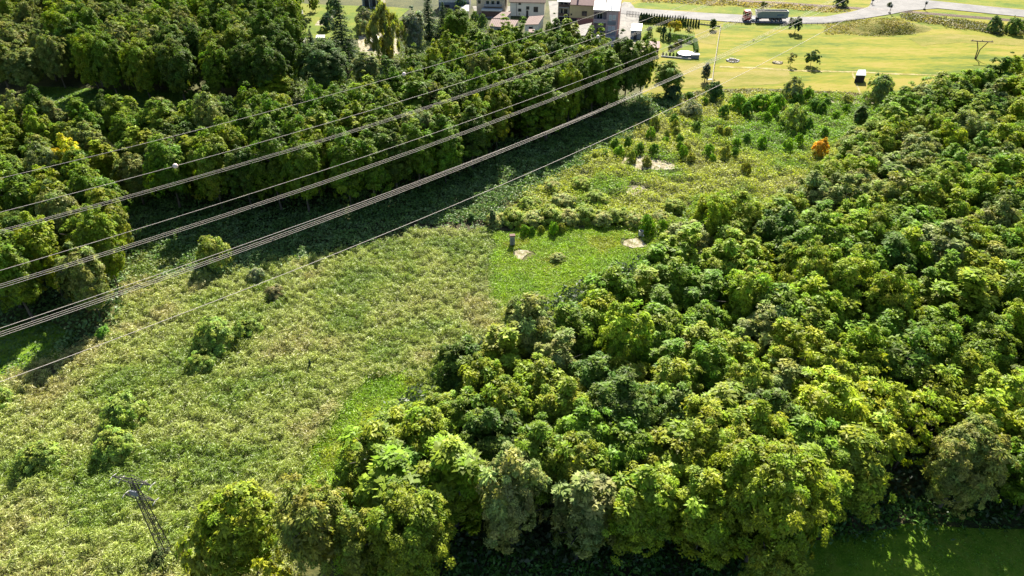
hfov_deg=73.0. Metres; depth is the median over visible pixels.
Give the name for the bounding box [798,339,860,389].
alder tree
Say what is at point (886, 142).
alder tree
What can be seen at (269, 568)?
alder tree
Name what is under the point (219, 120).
broadleaf tree
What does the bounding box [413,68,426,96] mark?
broadleaf tree
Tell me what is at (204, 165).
broadleaf tree
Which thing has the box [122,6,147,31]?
woodland tree
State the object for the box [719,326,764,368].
alder tree
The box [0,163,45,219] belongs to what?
broadleaf tree
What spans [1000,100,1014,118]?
alder tree
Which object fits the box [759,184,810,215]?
alder tree
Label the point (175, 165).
overhead wire
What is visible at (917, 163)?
alder tree
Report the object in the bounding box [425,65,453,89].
broadleaf tree
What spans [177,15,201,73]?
woodland tree
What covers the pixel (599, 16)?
window
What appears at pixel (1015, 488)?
alder tree
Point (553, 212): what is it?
willow scrub
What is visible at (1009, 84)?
alder tree
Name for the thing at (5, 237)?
broadleaf tree
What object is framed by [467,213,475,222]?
bush
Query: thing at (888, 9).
railway track
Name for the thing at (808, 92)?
marsh bush
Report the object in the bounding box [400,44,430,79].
broadleaf tree
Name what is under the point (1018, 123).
alder tree
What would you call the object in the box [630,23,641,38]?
garden shed
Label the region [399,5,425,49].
poplar tree
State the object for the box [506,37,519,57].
broadleaf tree
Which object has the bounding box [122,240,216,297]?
nettle patch
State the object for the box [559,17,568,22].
garage door
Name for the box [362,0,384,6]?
open barn
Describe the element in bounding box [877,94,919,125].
alder tree
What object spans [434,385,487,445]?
alder tree
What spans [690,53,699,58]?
pool deck box
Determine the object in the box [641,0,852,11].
railway weeds
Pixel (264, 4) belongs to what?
woodland tree
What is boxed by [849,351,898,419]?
alder tree
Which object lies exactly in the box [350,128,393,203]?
broadleaf tree
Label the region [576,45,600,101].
broadleaf tree
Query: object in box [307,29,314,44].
spruce tree
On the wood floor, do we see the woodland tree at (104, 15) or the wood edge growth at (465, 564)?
the wood edge growth at (465, 564)
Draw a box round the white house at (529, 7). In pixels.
[509,0,545,15]
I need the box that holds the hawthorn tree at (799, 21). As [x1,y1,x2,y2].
[788,16,802,32]
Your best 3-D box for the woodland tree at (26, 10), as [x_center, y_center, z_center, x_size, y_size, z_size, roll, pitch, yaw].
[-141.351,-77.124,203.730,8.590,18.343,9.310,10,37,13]
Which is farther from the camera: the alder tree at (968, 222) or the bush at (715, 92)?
the bush at (715, 92)
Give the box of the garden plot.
[641,24,698,60]
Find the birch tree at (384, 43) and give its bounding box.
[364,0,407,64]
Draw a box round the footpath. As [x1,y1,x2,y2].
[851,71,860,92]
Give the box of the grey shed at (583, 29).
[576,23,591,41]
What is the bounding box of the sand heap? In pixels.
[772,61,782,63]
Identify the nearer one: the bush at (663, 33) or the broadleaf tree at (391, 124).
the broadleaf tree at (391, 124)
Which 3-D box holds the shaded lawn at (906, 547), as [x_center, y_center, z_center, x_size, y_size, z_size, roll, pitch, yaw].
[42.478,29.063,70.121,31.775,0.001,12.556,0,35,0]
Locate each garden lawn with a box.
[299,3,408,38]
[451,1,550,36]
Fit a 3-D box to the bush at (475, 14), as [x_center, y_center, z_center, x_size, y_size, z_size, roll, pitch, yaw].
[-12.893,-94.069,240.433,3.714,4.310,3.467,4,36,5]
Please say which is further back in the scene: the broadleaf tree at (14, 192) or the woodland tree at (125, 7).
the woodland tree at (125, 7)
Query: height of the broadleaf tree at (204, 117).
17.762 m
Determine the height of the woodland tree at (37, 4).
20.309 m
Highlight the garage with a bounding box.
[524,15,543,32]
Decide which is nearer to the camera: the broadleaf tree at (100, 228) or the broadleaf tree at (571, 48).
the broadleaf tree at (100, 228)
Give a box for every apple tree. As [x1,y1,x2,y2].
[299,14,311,31]
[307,0,319,10]
[787,52,797,63]
[804,49,821,66]
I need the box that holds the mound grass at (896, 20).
[824,17,918,35]
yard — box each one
[358,33,398,59]
[472,6,509,17]
[549,1,574,30]
[590,2,639,45]
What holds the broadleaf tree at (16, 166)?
on the ground at (70, 80)
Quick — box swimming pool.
[678,51,694,57]
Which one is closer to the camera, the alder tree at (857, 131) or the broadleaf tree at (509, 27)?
the alder tree at (857, 131)
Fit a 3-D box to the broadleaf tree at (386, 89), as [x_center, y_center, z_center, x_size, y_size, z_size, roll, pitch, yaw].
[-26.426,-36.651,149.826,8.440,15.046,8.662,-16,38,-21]
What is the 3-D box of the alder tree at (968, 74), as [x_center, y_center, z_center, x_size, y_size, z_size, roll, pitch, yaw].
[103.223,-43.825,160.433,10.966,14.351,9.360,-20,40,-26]
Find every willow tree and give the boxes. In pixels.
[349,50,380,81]
[489,209,496,224]
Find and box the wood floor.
[356,506,917,575]
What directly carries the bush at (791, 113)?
on the ground at (70, 80)
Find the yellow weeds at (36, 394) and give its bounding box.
[8,380,57,432]
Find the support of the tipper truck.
on the road
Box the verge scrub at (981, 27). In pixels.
[900,12,1023,34]
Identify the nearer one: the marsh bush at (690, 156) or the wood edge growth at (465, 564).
the wood edge growth at (465, 564)
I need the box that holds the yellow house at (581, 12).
[569,0,594,24]
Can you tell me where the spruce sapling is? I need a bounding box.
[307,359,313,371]
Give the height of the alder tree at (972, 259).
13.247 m
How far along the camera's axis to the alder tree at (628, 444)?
70.13 m
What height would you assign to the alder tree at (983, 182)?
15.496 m
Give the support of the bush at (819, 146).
on the ground at (70, 80)
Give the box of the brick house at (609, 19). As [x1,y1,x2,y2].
[593,0,621,38]
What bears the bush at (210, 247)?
on the ground at (70, 80)
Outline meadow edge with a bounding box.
[655,87,897,104]
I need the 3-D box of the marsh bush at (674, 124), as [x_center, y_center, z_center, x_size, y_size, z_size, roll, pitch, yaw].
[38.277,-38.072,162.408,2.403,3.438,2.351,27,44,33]
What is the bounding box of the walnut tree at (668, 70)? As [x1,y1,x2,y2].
[650,60,684,90]
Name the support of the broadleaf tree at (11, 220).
on the ground at (70, 80)
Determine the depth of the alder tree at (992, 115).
135.05 m
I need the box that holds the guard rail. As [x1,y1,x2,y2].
[729,18,864,24]
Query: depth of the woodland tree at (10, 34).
184.81 m
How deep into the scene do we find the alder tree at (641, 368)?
82.03 m
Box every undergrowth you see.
[0,92,644,355]
[106,92,683,282]
[364,78,1023,567]
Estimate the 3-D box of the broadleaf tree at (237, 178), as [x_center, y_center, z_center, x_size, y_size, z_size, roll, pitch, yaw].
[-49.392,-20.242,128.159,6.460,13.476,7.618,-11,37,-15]
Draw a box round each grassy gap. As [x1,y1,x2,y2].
[0,320,75,376]
[38,86,243,113]
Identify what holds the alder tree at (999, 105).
on the ground at (70, 80)
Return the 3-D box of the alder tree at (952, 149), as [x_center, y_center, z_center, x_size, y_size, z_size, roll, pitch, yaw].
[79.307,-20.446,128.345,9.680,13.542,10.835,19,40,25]
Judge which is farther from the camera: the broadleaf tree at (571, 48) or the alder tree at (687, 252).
the broadleaf tree at (571, 48)
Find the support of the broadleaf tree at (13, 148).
on the ground at (70, 80)
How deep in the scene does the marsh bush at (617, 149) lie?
149.97 m
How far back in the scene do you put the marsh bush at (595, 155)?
149.24 m
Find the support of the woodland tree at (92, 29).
on the ground at (70, 80)
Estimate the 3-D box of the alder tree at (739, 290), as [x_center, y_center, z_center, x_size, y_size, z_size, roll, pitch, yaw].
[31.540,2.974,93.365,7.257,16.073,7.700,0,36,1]
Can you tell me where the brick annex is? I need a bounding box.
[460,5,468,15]
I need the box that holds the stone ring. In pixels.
[726,58,739,62]
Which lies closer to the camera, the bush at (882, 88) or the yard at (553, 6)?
the bush at (882, 88)
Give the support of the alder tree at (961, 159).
on the ground at (70, 80)
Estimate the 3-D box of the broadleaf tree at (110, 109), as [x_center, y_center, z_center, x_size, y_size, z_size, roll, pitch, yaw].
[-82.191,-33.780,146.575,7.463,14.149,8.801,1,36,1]
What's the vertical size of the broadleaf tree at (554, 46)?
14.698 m
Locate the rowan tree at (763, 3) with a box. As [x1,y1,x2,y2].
[760,1,767,7]
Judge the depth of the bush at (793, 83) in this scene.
177.03 m
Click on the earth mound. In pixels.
(864, 28)
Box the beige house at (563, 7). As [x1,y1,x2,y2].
[557,0,570,22]
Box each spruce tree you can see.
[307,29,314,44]
[328,0,358,71]
[421,0,440,40]
[436,2,445,37]
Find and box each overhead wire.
[0,0,879,381]
[0,1,774,270]
[2,0,696,211]
[2,11,821,327]
[3,0,636,177]
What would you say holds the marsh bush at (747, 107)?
on the ground at (70, 80)
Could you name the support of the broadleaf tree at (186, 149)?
on the ground at (70, 80)
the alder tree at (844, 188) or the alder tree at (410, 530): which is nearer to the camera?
the alder tree at (410, 530)
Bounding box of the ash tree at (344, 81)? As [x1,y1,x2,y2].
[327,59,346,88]
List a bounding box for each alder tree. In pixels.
[174,529,225,575]
[191,478,279,575]
[250,556,292,575]
[268,471,355,575]
[327,411,417,510]
[331,507,383,575]
[352,443,429,518]
[358,477,456,575]
[366,399,420,426]
[394,405,452,463]
[408,385,458,416]
[414,433,487,542]
[425,334,483,395]
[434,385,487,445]
[455,351,503,401]
[457,406,522,492]
[475,440,551,554]
[478,321,526,385]
[479,373,537,435]
[492,291,556,364]
[509,352,565,423]
[512,411,567,504]
[530,327,582,373]
[530,375,597,433]
[544,470,616,560]
[550,301,600,364]
[551,397,617,466]
[552,430,613,507]
[564,351,618,403]
[576,288,617,357]
[578,261,644,316]
[586,365,665,433]
[592,415,655,483]
[593,297,654,370]
[599,460,687,565]
[607,353,655,395]
[625,263,667,316]
[631,302,683,360]
[636,337,690,389]
[637,241,672,282]
[637,418,713,520]
[639,356,706,409]
[647,256,702,313]
[647,283,681,319]
[648,381,693,433]
[658,221,706,274]
[661,393,742,470]
[663,219,713,263]
[664,464,741,571]
[678,299,731,337]
[679,269,728,315]
[679,320,723,362]
[686,188,736,249]
[689,338,737,395]
[700,238,756,305]
[700,378,747,419]
[703,435,841,564]
[711,215,765,250]
[716,426,788,538]
[718,259,773,333]
[718,398,793,441]
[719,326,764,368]
[721,238,786,290]
[722,191,762,234]
[722,353,772,403]
[732,299,801,361]
[738,542,813,575]
[739,387,796,424]
[742,265,784,299]
[747,282,798,336]
[749,196,801,243]
[750,204,809,260]
[753,357,812,409]
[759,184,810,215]
[761,317,825,382]
[768,225,826,282]
[772,234,842,289]
[778,170,834,212]
[779,271,847,328]
[779,404,840,455]
[788,294,843,354]
[790,364,876,433]
[791,208,849,256]
[793,441,853,536]
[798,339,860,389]
[799,149,853,185]
[800,208,833,234]
[802,159,848,194]
[804,199,833,226]
[807,417,896,523]
[820,295,870,359]
[823,207,869,242]
[827,170,873,224]
[827,244,879,314]
[832,132,878,161]
[832,195,881,226]
[833,127,874,151]
[834,117,889,147]
[836,230,891,306]
[836,376,911,455]
[839,142,883,171]
[839,323,901,397]
[843,146,880,177]
[843,161,880,194]
[845,202,900,261]
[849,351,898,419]
[851,304,924,380]
[851,408,915,479]
[852,104,868,130]
[852,189,893,212]
[855,266,923,332]
[864,264,924,324]
[865,161,906,183]
[867,125,901,158]
[867,164,916,204]
[870,102,915,130]
[871,224,937,279]
[872,115,909,153]
[873,81,922,119]
[874,231,919,276]
[876,321,957,406]
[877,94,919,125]
[878,151,911,172]
[880,387,958,471]
[885,185,926,222]
[891,205,945,269]
[894,125,934,148]
[894,142,939,170]
[895,167,949,220]
[898,131,943,158]
[898,149,938,181]
[901,85,934,101]
[905,319,963,390]
[906,107,946,136]
[907,363,963,434]
[910,301,972,347]
[911,101,945,120]
[912,94,939,114]
[912,248,961,320]
[914,70,957,93]
[914,218,982,278]
[915,266,1008,331]
[918,161,971,201]
[920,411,1019,519]
[921,346,998,423]
[923,169,960,218]
[925,86,954,112]
[927,119,967,151]
[928,75,953,100]
[928,109,958,129]
[930,186,979,219]
[934,142,967,160]
[934,387,1023,440]
[935,149,975,180]
[939,209,994,251]
[944,69,980,89]
[947,89,974,114]
[949,105,994,144]
[950,367,1023,423]
[952,75,980,112]
[952,246,1006,311]
[952,306,1014,352]
[956,91,1006,118]
[956,162,1008,206]
[957,325,1022,382]
[958,92,1002,119]
[959,194,1023,231]
[960,130,998,158]
[961,188,978,203]
[965,109,1008,121]
[965,146,992,171]
[966,68,1007,91]
[970,179,1023,215]
[971,119,1023,151]
[977,88,1001,109]
[977,105,1002,134]
[978,162,991,173]
[978,219,1023,258]
[980,149,1023,168]
[980,240,1017,266]
[982,74,1015,104]
[984,51,1014,86]
[987,139,1017,155]
[987,152,1023,182]
[991,436,1023,519]
[993,114,1016,123]
[993,405,1023,483]
[995,266,1023,314]
[996,246,1023,274]
[997,75,1016,99]
[997,171,1023,199]
[998,364,1023,404]
[999,55,1023,78]
[999,120,1023,149]
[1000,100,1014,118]
[1002,99,1023,122]
[1002,295,1023,355]
[1004,214,1023,259]
[1008,74,1023,96]
[1011,79,1023,97]
[1012,90,1023,100]
[1013,185,1023,200]
[1013,200,1023,220]
[1014,148,1023,155]
[1014,343,1023,374]
[1015,120,1023,131]
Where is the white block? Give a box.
[438,0,470,10]
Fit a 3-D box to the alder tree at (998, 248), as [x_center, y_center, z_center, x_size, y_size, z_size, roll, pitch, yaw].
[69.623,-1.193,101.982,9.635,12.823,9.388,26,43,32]
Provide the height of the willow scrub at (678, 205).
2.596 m
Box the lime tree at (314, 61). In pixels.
[291,36,356,90]
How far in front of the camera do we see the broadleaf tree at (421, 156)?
131.60 m
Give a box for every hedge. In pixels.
[670,33,693,42]
[693,38,698,52]
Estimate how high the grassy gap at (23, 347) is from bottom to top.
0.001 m
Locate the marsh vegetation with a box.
[499,89,885,235]
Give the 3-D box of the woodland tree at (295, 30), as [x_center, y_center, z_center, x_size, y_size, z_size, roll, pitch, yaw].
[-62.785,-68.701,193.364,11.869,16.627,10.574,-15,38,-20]
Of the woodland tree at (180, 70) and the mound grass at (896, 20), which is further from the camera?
the mound grass at (896, 20)
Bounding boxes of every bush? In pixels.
[0,385,14,410]
[11,439,66,481]
[89,425,139,467]
[94,325,113,339]
[98,389,151,431]
[144,547,172,575]
[184,347,218,375]
[192,314,238,357]
[195,234,235,271]
[230,315,263,345]
[246,267,267,284]
[262,283,285,301]
[319,12,333,29]
[325,0,340,12]
[354,6,371,24]
[355,18,368,34]
[455,0,466,10]
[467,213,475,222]
[470,11,478,20]
[477,14,487,26]
[520,225,529,235]
[528,226,534,235]
[537,225,544,232]
[544,21,552,29]
[548,221,558,234]
[549,252,565,263]
[558,223,565,232]
[592,153,598,160]
[610,137,619,148]
[613,145,624,158]
[624,136,632,146]
[626,150,635,164]
[635,142,644,153]
[638,214,655,234]
[641,155,651,167]
[645,126,655,139]
[649,114,660,128]
[649,143,658,155]
[657,219,667,231]
[660,25,666,38]
[663,130,669,137]
[664,85,681,101]
[665,31,671,41]
[669,113,678,123]
[670,118,679,128]
[671,127,680,135]
[675,133,683,143]
[676,141,683,150]
[678,145,687,158]
[679,99,702,118]
[684,142,690,150]
[685,92,693,100]
[687,152,695,162]
[691,121,700,131]
[700,96,708,104]
[701,143,714,157]
[703,79,724,102]
[708,153,715,162]
[713,125,722,137]
[718,104,729,118]
[719,144,730,158]
[721,126,732,137]
[728,93,748,113]
[731,137,740,147]
[731,147,738,158]
[739,99,752,117]
[740,160,751,173]
[741,133,751,145]
[748,93,770,112]
[757,136,767,148]
[760,111,771,121]
[767,103,778,116]
[768,92,786,109]
[778,103,806,132]
[779,75,803,101]
[781,138,793,150]
[789,91,805,103]
[794,132,803,145]
[800,85,814,100]
[805,116,813,132]
[808,97,821,110]
[810,137,829,156]
[815,100,828,114]
[820,127,829,137]
[823,97,830,103]
[832,111,839,118]
[833,0,848,7]
[839,94,852,105]
[841,104,850,112]
[858,72,894,105]
[986,15,1003,31]
[1004,15,1022,34]
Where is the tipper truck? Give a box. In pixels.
[742,9,789,21]
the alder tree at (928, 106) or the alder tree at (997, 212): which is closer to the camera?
the alder tree at (997, 212)
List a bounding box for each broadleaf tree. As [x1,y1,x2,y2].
[0,88,29,136]
[0,106,28,144]
[0,120,28,150]
[0,131,25,158]
[0,145,29,176]
[0,153,28,179]
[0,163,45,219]
[0,170,13,222]
[0,207,61,269]
[0,229,22,308]
[0,239,42,322]
[13,211,68,299]
[18,84,61,134]
[18,141,60,176]
[19,132,55,160]
[22,104,55,144]
[23,133,53,159]
[26,167,81,231]
[31,164,62,185]
[34,179,83,253]
[40,97,70,135]
[48,120,82,148]
[50,146,89,181]
[51,133,90,172]
[53,241,113,319]
[56,205,113,252]
[59,143,93,168]
[63,161,99,191]
[64,163,132,217]
[65,96,103,132]
[65,203,126,292]
[66,120,112,161]
[72,103,112,144]
[84,187,133,249]
[86,88,114,133]
[87,137,124,189]
[102,94,140,140]
[107,109,143,155]
[110,147,152,204]
[113,131,137,163]
[121,109,145,125]
[122,123,154,189]
[137,97,169,133]
[142,132,193,209]
[143,129,174,192]
[145,102,180,138]
[145,118,184,144]
[152,96,177,112]
[173,101,192,129]
[175,134,207,200]
[176,117,202,145]
[177,99,206,136]
[186,126,233,208]
[192,90,228,141]
[193,85,221,107]
[207,115,230,140]
[214,115,253,166]
[216,93,240,123]
[223,144,261,209]
[228,108,259,150]
[234,81,261,113]
[243,105,257,145]
[246,128,294,209]
[249,113,287,161]
[251,92,287,150]
[258,110,287,200]
[261,91,297,113]
[274,94,298,115]
[278,127,327,214]
[280,106,307,166]
[284,104,306,126]
[296,123,331,200]
[298,89,321,114]
[302,78,324,109]
[304,100,338,130]
[304,106,329,186]
[319,84,347,123]
[322,127,362,209]
[323,81,348,115]
[323,115,350,195]
[335,104,361,144]
[339,99,371,137]
[346,82,372,111]
[347,79,374,97]
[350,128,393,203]
[359,109,383,185]
[361,70,377,95]
[361,86,399,126]
[363,87,405,132]
[373,83,402,127]
[373,105,402,139]
[373,127,418,197]
[374,55,407,86]
[380,66,406,100]
[398,106,439,177]
[399,117,437,189]
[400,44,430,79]
[400,58,424,76]
[400,76,429,113]
[401,104,431,133]
[402,67,424,87]
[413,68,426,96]
[424,38,445,75]
[424,57,450,78]
[424,74,444,110]
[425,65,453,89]
[426,60,453,85]
[428,113,468,183]
[429,99,446,114]
[432,90,462,172]
[435,29,459,53]
[436,73,465,112]
[442,42,465,72]
[448,75,467,119]
[449,68,473,96]
[450,49,467,71]
[453,64,467,78]
[455,35,473,51]
[456,104,493,168]
[461,92,495,159]
[462,22,479,46]
[463,41,476,59]
[463,43,490,80]
[464,66,491,108]
[473,35,505,71]
[474,28,496,66]
[479,67,511,135]
[483,80,513,150]
[484,23,499,40]
[488,34,505,50]
[491,52,509,81]
[494,13,517,39]
[498,28,515,50]
[499,39,518,71]
[504,52,531,80]
[505,72,522,132]
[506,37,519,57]
[509,71,543,144]
[510,59,531,87]
[514,16,531,45]
[514,38,527,56]
[518,74,551,128]
[520,40,547,62]
[524,44,549,68]
[527,29,545,47]
[528,68,568,140]
[530,52,549,74]
[531,59,561,96]
[537,30,562,51]
[541,39,566,68]
[547,13,563,42]
[550,45,576,68]
[552,55,568,82]
[555,57,583,127]
[560,14,580,44]
[560,31,579,51]
[564,48,587,72]
[567,39,589,56]
[569,59,593,122]
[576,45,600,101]
[580,25,599,51]
[584,48,610,116]
[593,23,611,49]
[595,41,616,105]
[600,39,609,57]
[600,45,624,112]
[613,29,633,58]
[617,39,644,103]
[634,33,658,96]
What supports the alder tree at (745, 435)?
on the ground at (70, 80)
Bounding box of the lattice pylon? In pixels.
[109,473,173,556]
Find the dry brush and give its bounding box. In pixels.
[30,346,87,394]
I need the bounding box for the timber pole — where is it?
[971,40,992,58]
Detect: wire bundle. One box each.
[0,0,832,336]
[0,1,717,233]
[1,0,784,287]
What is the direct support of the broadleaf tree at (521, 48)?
on the ground at (70, 80)
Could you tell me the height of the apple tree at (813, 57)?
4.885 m
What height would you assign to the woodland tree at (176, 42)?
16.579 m
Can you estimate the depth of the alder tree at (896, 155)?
124.97 m
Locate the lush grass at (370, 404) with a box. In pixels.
[282,363,436,575]
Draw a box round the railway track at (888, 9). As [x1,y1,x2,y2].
[737,0,1022,20]
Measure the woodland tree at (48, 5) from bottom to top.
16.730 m
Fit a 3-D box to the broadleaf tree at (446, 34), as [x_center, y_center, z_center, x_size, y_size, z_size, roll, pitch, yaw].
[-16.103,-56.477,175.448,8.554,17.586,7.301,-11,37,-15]
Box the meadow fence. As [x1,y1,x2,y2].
[712,26,720,81]
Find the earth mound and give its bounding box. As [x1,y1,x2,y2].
[833,19,932,34]
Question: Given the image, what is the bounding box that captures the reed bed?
[0,225,507,575]
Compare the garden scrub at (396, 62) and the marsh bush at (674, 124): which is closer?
the marsh bush at (674, 124)
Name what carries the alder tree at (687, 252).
on the ground at (70, 80)
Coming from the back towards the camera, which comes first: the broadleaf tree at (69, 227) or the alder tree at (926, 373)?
the broadleaf tree at (69, 227)
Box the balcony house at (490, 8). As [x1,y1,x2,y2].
[476,0,507,16]
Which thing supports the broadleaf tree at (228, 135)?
on the ground at (70, 80)
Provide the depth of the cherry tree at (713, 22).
231.23 m
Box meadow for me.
[621,0,1023,107]
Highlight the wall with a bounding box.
[661,55,690,59]
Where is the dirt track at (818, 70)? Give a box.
[719,66,959,76]
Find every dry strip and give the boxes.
[646,62,709,94]
[694,28,719,44]
[706,70,791,86]
[909,33,1023,45]
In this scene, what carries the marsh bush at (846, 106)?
on the ground at (70, 80)
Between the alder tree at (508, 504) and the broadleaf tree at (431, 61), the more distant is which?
the broadleaf tree at (431, 61)
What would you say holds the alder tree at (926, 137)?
on the ground at (70, 80)
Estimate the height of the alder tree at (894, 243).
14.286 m
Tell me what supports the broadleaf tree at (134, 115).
on the ground at (70, 80)
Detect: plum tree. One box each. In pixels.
[668,20,682,31]
[685,27,694,35]
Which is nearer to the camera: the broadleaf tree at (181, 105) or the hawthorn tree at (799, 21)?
the broadleaf tree at (181, 105)
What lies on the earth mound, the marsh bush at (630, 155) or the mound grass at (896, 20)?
the mound grass at (896, 20)
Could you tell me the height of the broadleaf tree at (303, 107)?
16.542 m
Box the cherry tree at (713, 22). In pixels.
[709,19,716,29]
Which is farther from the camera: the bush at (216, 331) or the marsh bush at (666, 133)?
the marsh bush at (666, 133)
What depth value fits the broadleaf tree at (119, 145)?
135.50 m
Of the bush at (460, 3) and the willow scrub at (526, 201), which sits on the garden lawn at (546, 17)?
the bush at (460, 3)
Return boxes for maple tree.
[256,74,300,100]
[439,5,472,43]
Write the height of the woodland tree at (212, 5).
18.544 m
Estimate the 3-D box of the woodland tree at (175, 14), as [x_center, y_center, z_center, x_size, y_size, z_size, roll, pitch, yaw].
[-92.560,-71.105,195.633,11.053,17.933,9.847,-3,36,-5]
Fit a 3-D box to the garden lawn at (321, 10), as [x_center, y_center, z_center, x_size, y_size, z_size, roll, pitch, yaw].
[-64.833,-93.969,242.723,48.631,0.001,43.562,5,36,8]
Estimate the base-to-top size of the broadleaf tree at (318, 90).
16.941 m
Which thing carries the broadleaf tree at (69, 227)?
on the ground at (70, 80)
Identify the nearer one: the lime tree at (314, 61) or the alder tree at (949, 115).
the alder tree at (949, 115)
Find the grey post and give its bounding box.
[509,234,514,245]
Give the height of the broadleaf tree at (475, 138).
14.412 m
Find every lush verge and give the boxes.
[633,3,846,16]
[723,15,894,29]
[932,12,1023,19]
[951,0,1023,8]
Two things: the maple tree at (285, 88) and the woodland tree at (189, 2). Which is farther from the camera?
the woodland tree at (189, 2)
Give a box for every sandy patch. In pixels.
[515,250,530,260]
[621,155,674,169]
[621,238,646,247]
[626,185,645,194]
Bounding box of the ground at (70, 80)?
[0,0,1023,575]
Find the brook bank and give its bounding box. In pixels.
[319,220,641,230]
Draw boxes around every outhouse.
[489,19,517,32]
[493,12,510,19]
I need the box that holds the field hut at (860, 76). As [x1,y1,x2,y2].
[854,70,865,82]
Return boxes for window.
[597,13,602,18]
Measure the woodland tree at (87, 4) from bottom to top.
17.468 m
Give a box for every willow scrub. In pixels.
[485,211,505,229]
[499,206,527,228]
[516,195,541,211]
[522,209,546,227]
[538,203,564,225]
[542,177,563,194]
[548,191,576,207]
[556,207,582,227]
[568,175,590,191]
[574,203,600,224]
[582,188,609,208]
[589,209,613,227]
[608,207,629,222]
[622,211,645,228]
[649,209,670,225]
[661,197,686,214]
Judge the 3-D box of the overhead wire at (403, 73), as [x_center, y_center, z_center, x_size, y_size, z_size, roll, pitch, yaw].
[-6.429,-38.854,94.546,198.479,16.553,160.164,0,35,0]
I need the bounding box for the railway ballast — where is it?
[729,0,1006,20]
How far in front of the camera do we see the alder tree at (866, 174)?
116.07 m
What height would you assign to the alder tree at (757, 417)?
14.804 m
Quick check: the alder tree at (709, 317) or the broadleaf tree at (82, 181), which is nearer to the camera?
the alder tree at (709, 317)
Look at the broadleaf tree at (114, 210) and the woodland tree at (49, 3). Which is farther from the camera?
the woodland tree at (49, 3)
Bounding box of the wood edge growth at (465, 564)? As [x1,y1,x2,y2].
[380,494,1023,575]
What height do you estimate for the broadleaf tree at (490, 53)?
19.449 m
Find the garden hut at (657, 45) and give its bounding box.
[649,41,659,55]
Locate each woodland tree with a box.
[0,0,22,19]
[0,13,20,28]
[0,19,30,45]
[0,21,29,50]
[0,40,16,89]
[2,40,45,86]
[13,0,43,24]
[14,0,43,16]
[21,17,38,31]
[27,27,57,81]
[32,13,48,38]
[35,30,73,87]
[39,3,78,73]
[42,0,74,13]
[43,0,58,11]
[48,0,73,16]
[52,18,83,69]
[61,0,87,15]
[66,0,86,6]
[66,22,103,86]
[69,28,101,93]
[70,1,103,35]
[77,0,100,8]
[83,25,126,96]
[86,0,106,29]
[93,2,127,23]
[96,0,121,7]
[98,14,127,39]
[98,18,131,89]
[108,0,130,14]
[112,9,129,27]
[118,33,161,98]
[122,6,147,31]
[123,18,150,41]
[129,0,155,10]
[129,0,155,17]
[129,19,161,87]
[138,0,174,30]
[145,22,193,67]
[153,33,193,87]
[153,34,200,100]
[156,0,182,8]
[157,16,185,35]
[160,0,193,16]
[167,2,200,31]
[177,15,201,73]
[183,21,209,81]
[186,0,203,16]
[190,0,218,18]
[196,6,220,38]
[197,27,232,92]
[198,42,236,101]
[206,0,235,15]
[216,7,241,41]
[221,0,233,10]
[221,16,258,81]
[223,20,258,88]
[223,38,258,94]
[227,3,250,23]
[231,0,248,14]
[236,0,257,15]
[241,5,265,39]
[242,35,293,87]
[246,8,288,46]
[257,0,280,13]
[264,1,287,21]
[266,29,299,86]
[270,0,302,24]
[273,11,307,51]
[283,0,302,24]
[295,0,302,20]
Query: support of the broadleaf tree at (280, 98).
on the ground at (70, 80)
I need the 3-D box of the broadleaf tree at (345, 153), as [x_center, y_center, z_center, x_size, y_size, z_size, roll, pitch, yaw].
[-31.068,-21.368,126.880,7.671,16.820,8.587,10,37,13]
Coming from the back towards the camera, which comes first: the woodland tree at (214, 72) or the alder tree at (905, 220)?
the woodland tree at (214, 72)
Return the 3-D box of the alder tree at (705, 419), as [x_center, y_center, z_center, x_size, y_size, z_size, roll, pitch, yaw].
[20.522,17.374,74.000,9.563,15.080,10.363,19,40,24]
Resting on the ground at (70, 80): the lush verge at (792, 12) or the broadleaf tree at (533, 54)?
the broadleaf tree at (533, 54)
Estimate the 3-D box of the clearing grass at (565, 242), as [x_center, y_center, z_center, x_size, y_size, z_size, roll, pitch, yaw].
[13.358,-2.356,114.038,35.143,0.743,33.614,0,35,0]
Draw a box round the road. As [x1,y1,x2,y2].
[621,0,1023,23]
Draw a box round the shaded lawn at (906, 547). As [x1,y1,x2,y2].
[800,523,1023,575]
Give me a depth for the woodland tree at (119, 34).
176.81 m
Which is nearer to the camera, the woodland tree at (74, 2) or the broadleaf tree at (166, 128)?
the broadleaf tree at (166, 128)
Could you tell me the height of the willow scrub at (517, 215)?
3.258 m
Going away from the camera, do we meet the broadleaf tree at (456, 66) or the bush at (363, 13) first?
the broadleaf tree at (456, 66)
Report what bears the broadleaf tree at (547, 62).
on the ground at (70, 80)
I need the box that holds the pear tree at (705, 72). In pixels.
[701,61,710,81]
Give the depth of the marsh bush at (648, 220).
123.55 m
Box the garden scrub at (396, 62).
[289,17,489,106]
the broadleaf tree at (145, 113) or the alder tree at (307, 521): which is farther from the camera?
the broadleaf tree at (145, 113)
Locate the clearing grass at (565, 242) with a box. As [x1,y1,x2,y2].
[486,223,662,327]
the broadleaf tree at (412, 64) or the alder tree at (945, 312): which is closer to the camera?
the alder tree at (945, 312)
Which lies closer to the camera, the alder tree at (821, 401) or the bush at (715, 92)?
the alder tree at (821, 401)
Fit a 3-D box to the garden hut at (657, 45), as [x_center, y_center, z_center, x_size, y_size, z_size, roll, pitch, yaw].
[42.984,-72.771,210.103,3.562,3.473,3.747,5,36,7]

